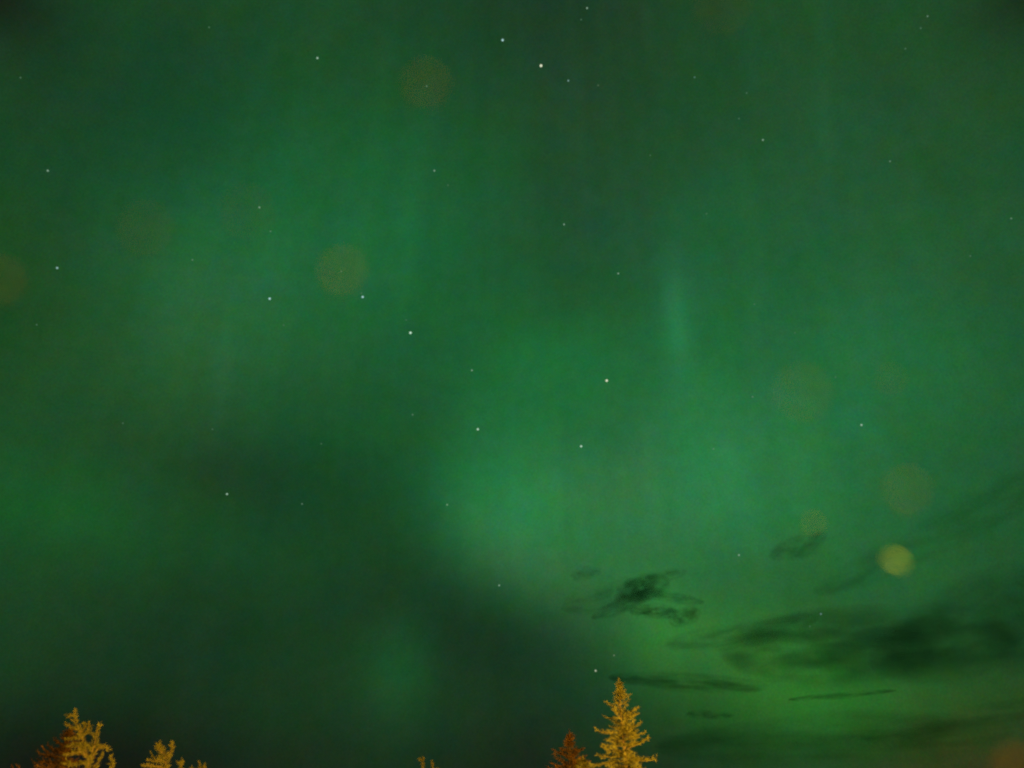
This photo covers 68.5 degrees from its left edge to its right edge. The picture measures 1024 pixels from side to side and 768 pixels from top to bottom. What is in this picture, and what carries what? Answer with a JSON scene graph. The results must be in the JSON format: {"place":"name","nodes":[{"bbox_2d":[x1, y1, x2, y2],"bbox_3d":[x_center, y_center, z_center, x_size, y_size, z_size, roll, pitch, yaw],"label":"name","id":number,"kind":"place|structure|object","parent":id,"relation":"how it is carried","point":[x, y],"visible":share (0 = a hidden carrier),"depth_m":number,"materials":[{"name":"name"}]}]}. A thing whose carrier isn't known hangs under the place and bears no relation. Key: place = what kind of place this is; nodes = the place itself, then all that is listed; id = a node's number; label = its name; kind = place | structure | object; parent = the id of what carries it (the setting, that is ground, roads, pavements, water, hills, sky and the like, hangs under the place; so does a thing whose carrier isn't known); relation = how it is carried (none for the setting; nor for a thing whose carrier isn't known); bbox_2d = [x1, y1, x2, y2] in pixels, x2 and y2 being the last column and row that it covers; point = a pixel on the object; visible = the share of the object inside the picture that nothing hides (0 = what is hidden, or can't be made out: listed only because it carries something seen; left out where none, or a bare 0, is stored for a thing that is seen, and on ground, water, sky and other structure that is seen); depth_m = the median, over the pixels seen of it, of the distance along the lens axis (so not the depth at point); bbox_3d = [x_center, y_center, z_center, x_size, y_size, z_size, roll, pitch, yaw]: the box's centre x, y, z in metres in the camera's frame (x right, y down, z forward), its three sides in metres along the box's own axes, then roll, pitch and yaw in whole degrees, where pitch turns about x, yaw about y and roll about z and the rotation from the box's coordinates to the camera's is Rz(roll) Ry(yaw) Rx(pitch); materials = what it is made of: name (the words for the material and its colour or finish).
{"place":"outdoors","nodes":[
{"label":"outdoors","id":0,"kind":"place"},
{"bbox_2d":[0,277,8,286],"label":"snowflake","id":1,"kind":"object","parent":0,"point":[4,281],"visible":1,"depth_m":0.19,"materials":[{"name":"green"}]},
{"bbox_2d":[139,225,150,235],"bbox_3d":[-0.081,-0.034,0.166,0.002,0.002,0.003,0,0,0],"label":"snowflake","id":2,"kind":"object","parent":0,"point":[145,230],"visible":1,"depth_m":0.17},
{"bbox_2d":[334,267,347,277],"bbox_3d":[-0.041,-0.027,0.182,0.003,0.003,0.003,0,0,0],"label":"snowflake","id":3,"kind":"object","parent":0,"point":[340,272],"visible":1,"depth_m":0.18,"materials":[{"name":"green"}]},
{"bbox_2d":[419,79,431,91],"bbox_3d":[-0.021,-0.072,0.182,0.003,0.003,0.003,0,-1,0],"label":"snowflake","id":4,"kind":"object","parent":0,"point":[425,85],"visible":1,"depth_m":0.18,"materials":[{"name":"green"}]},
{"bbox_2d":[0,0,1023,767],"bbox_3d":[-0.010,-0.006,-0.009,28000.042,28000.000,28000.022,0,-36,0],"label":"sky","id":5,"kind":"structure","parent":0,"point":[330,580],"depth_m":12670.03,"materials":[{"name":"green"}]},
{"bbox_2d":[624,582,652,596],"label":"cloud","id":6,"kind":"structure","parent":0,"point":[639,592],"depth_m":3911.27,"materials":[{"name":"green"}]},
{"bbox_2d":[715,1,727,15],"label":"snowflake","id":7,"kind":"object","parent":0,"point":[721,7],"visible":1,"depth_m":0.15,"materials":[{"name":"green"}]},
{"bbox_2d":[795,389,808,399],"bbox_3d":[0.060,0.002,0.156,0.003,0.002,0.003,0,0,0],"label":"snowflake","id":8,"kind":"object","parent":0,"point":[802,394],"visible":1,"depth_m":0.15,"materials":[{"name":"green"}]},
{"bbox_2d":[810,521,816,526],"bbox_3d":[0.137,0.064,0.342,0.003,0.003,0.003,0,-1,0],"label":"snowflake","id":9,"kind":"object","parent":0,"point":[813,523],"visible":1,"depth_m":0.34,"materials":[{"name":"green"}]},
{"bbox_2d":[837,629,922,658],"bbox_3d":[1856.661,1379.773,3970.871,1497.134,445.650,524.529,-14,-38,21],"label":"cloud","id":10,"kind":"structure","parent":0,"point":[901,651],"depth_m":3763.73,"materials":[{"name":"green"}]},
{"bbox_2d":[888,557,903,565],"bbox_3d":[0.159,0.074,0.312,0.006,0.003,0.003,20,3,14],"label":"snowflake","id":11,"kind":"object","parent":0,"point":[895,561],"visible":1,"depth_m":0.31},
{"bbox_2d":[899,486,912,496],"bbox_3d":[0.096,0.026,0.182,0.003,0.003,0.003,-15,1,-11],"label":"snowflake","id":12,"kind":"object","parent":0,"point":[905,491],"visible":1,"depth_m":0.18,"materials":[{"name":"green"}]},
{"bbox_2d":[1001,758,1023,767],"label":"snowflake","id":13,"kind":"object","parent":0,"point":[1011,763],"visible":1,"depth_m":0.19,"materials":[{"name":"brown"}]},
{"bbox_3d":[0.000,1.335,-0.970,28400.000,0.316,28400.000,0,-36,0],"label":"ground","id":14,"kind":"structure","parent":0,"visible":0},
{"bbox_2d":[11,725,95,767],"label":"spruce tree","id":15,"kind":"object","parent":14,"relation":"on","point":[62,746],"visible":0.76,"depth_m":44.64,"materials":[{"name":"brown plant"}]},
{"bbox_2d":[60,708,115,767],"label":"larch tree","id":16,"kind":"object","parent":14,"relation":"on","point":[84,752],"visible":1,"depth_m":34.24,"materials":[{"name":"yellow plant"}]},
{"bbox_2d":[141,740,184,767],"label":"larch tree","id":17,"kind":"object","parent":14,"relation":"on","point":[159,747],"visible":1,"depth_m":36.00,"materials":[{"name":"yellow plant"}]},
{"bbox_2d":[190,760,205,767],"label":"larch tree","id":18,"kind":"object","parent":14,"relation":"on","point":[204,765],"visible":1,"depth_m":38.94,"materials":[{"name":"yellow plant"}]},
{"bbox_2d":[418,756,436,767],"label":"larch tree","id":19,"kind":"object","parent":14,"relation":"on","point":[422,761],"visible":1,"depth_m":43.22,"materials":[{"name":"yellow plant"}]},
{"bbox_2d":[546,730,590,767],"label":"spruce tree","id":20,"kind":"object","parent":14,"relation":"on","point":[569,743],"visible":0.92,"depth_m":42.63,"materials":[{"name":"brown plant"}]},
{"bbox_2d":[575,755,593,767],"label":"tree","id":21,"kind":"object","parent":14,"relation":"on","point":[581,763],"visible":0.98,"depth_m":37.76,"materials":[{"name":"yellow plant"}]},
{"bbox_2d":[587,678,656,767],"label":"spruce tree","id":22,"kind":"object","parent":14,"relation":"on","point":[624,753],"visible":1,"depth_m":36.31,"materials":[{"name":"yellow plant"}]}
]}

